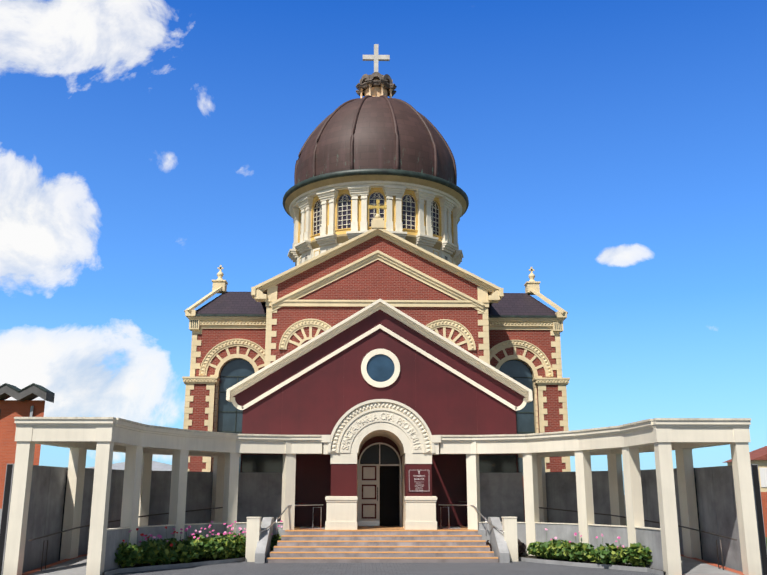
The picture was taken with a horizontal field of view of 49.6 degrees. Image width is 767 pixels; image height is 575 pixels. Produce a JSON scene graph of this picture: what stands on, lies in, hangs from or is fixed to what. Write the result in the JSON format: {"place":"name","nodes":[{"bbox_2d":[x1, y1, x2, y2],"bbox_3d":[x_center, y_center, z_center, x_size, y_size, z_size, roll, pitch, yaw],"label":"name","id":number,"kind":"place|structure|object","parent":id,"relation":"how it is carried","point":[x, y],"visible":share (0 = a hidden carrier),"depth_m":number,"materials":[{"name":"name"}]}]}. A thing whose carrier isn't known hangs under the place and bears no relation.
{"place":"outdoors","nodes":[
{"label":"outdoors","id":0,"kind":"place"},
{"bbox_2d":[0,0,766,494],"label":"sky","id":1,"kind":"structure","parent":0,"point":[614,151],"materials":[{"name":"blue"}]},
{"bbox_2d":[114,495,657,574],"bbox_3d":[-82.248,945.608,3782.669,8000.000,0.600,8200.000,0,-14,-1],"label":"ground pavement","id":2,"kind":"structure","parent":0,"point":[510,568],"depth_m":24.16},
{"bbox_2d":[88,461,171,470],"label":"distant building","id":3,"kind":"structure","parent":2,"relation":"on","point":[157,466],"depth_m":65.43,"materials":[{"name":"metal"}]},
{"bbox_2d":[0,464,324,574],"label":"ramp and walls","id":4,"kind":"structure","parent":2,"relation":"on","point":[259,494],"depth_m":26.59,"materials":[{"name":"concrete"}]},
{"bbox_2d":[28,501,322,570],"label":"handrails","id":5,"kind":"object","parent":4,"relation":"on","point":[162,514],"visible":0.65,"depth_m":28.02,"materials":[{"name":"grey metal"}]},
{"bbox_2d":[3,417,322,574],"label":"colonnade","id":6,"kind":"object","parent":2,"relation":"on","point":[137,443],"visible":0.96,"depth_m":25.41,"materials":[{"name":"beige paint"}]},
{"bbox_2d":[103,556,244,574],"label":"curb","id":7,"kind":"structure","parent":2,"relation":"on","point":[157,566],"depth_m":24.66,"materials":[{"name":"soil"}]},
{"bbox_2d":[114,520,282,567],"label":"flowering bushes","id":8,"kind":"object","parent":7,"relation":"on","point":[219,546],"visible":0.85,"depth_m":25.20,"materials":[{"name":"green plant"}]},
{"bbox_2d":[182,286,266,471],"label":"church wing","id":9,"kind":"structure","parent":2,"relation":"on","point":[228,329],"depth_m":42.72,"materials":[{"name":"red brick"}]},
{"bbox_2d":[212,265,227,293],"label":"finial","id":10,"kind":"object","parent":9,"relation":"on","point":[219,282],"visible":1,"depth_m":45.00,"materials":[{"name":"beige stone"}]},
{"bbox_2d":[251,228,503,365],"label":"gabled facade","id":11,"kind":"structure","parent":2,"relation":"on","point":[310,299],"depth_m":41.04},
{"bbox_2d":[283,168,468,265],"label":"dome drum","id":12,"kind":"object","parent":11,"relation":"on","point":[327,211],"visible":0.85,"depth_m":47.12,"materials":[{"name":"beige stone"}]},
{"bbox_2d":[294,95,456,184],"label":"dome","id":13,"kind":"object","parent":12,"relation":"on","point":[379,132],"visible":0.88,"depth_m":48.37,"materials":[{"name":"brown metal"}]},
{"bbox_2d":[356,72,396,97],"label":"dome lantern","id":14,"kind":"object","parent":13,"relation":"on","point":[376,84],"visible":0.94,"depth_m":52.89,"materials":[{"name":"beige stone"}]},
{"bbox_2d":[363,44,389,71],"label":"cross","id":15,"kind":"object","parent":14,"relation":"attached to","point":[375,57],"visible":0.82,"depth_m":54.06,"materials":[{"name":"metal"}]},
{"bbox_2d":[369,200,386,228],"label":"cross","id":16,"kind":"object","parent":11,"relation":"on","point":[377,221],"visible":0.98,"depth_m":41.69,"materials":[{"name":"beige stone"}]},
{"bbox_2d":[226,299,532,525],"bbox_3d":[-0.187,5.765,34.791,12.120,9.868,9.580,0,-14,-1],"label":"entrance porch","id":17,"kind":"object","parent":2,"relation":"on","point":[324,382],"depth_m":33.35,"materials":[{"name":"red paint"}]},
{"bbox_2d":[321,399,440,529],"bbox_3d":[-0.113,6.614,30.994,4.240,4.517,3.540,0,-14,-1],"label":"entrance portal","id":18,"kind":"object","parent":17,"relation":"attached to","point":[418,510],"visible":1,"depth_m":29.48,"materials":[{"name":"beige stone"}]},
{"bbox_2d":[357,442,401,526],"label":"entrance door","id":19,"kind":"structure","parent":18,"relation":"in","point":[379,484],"depth_m":32.43,"materials":[{"name":"brown wood"}]},
{"bbox_2d":[342,412,420,448],"bbox_3d":[-0.077,5.115,29.657,2.829,1.310,0.048,0,-14,-1],"label":"inscription","id":20,"kind":"object","parent":18,"relation":"attached to","point":[366,419],"visible":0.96,"depth_m":29.68,"materials":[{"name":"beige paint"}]},
{"bbox_2d":[408,469,429,491],"bbox_3d":[1.256,6.806,29.301,0.770,0.790,0.027,0,-14,-1],"label":"sign","id":21,"kind":"object","parent":18,"relation":"attached to","point":[413,480],"visible":1,"depth_m":29.29,"materials":[{"name":"metal"}]},
{"bbox_2d":[245,517,517,561],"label":"stair pillars","id":22,"kind":"structure","parent":2,"relation":"on","point":[253,528],"depth_m":27.14,"materials":[{"name":"beige paint"}]},
{"bbox_2d":[255,517,509,562],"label":"entrance steps","id":23,"kind":"structure","parent":2,"relation":"on","point":[385,544],"depth_m":27.32,"materials":[{"name":"beige stone"}]},
{"bbox_2d":[488,288,570,521],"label":"church wing","id":24,"kind":"structure","parent":2,"relation":"on","point":[525,330],"depth_m":43.04,"materials":[{"name":"red brick"}]},
{"bbox_2d":[524,267,539,294],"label":"finial","id":25,"kind":"object","parent":24,"relation":"on","point":[532,283],"visible":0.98,"depth_m":45.33,"materials":[{"name":"beige stone"}]},
{"bbox_2d":[518,555,664,574],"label":"curb","id":26,"kind":"structure","parent":2,"relation":"on","point":[587,563],"depth_m":25.02,"materials":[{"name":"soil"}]},
{"bbox_2d":[486,528,652,566],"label":"flowering bushes","id":27,"kind":"object","parent":26,"relation":"on","point":[636,554],"visible":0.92,"depth_m":25.16,"materials":[{"name":"green plant"}]},
{"bbox_2d":[439,418,761,574],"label":"colonnade","id":28,"kind":"object","parent":2,"relation":"on","point":[661,438],"visible":0.96,"depth_m":25.82,"materials":[{"name":"beige paint"}]},
{"bbox_2d":[437,464,766,574],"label":"ramp and walls","id":29,"kind":"structure","parent":2,"relation":"on","point":[501,494],"depth_m":26.44,"materials":[{"name":"concrete"}]},
{"bbox_2d":[439,501,736,569],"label":"handrails","id":30,"kind":"object","parent":29,"relation":"on","point":[594,513],"visible":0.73,"depth_m":28.19,"materials":[{"name":"grey metal"}]},
{"bbox_2d":[722,446,766,491],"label":"neighboring house","id":31,"kind":"structure","parent":0,"point":[758,456],"depth_m":78.98,"materials":[{"name":"beige stone"}]},
{"label":"lawn ground","id":32,"kind":"structure","parent":0,"visible":0},
{"bbox_2d":[0,383,54,522],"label":"neighboring building","id":33,"kind":"structure","parent":32,"relation":"on","point":[24,404],"depth_m":48.85,"materials":[{"name":"brick"}]},
{"bbox_2d":[761,492,766,536],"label":"brick boundary wall","id":34,"kind":"structure","parent":32,"relation":"on","point":[764,500],"depth_m":42.88,"materials":[{"name":"brick"}]}
]}

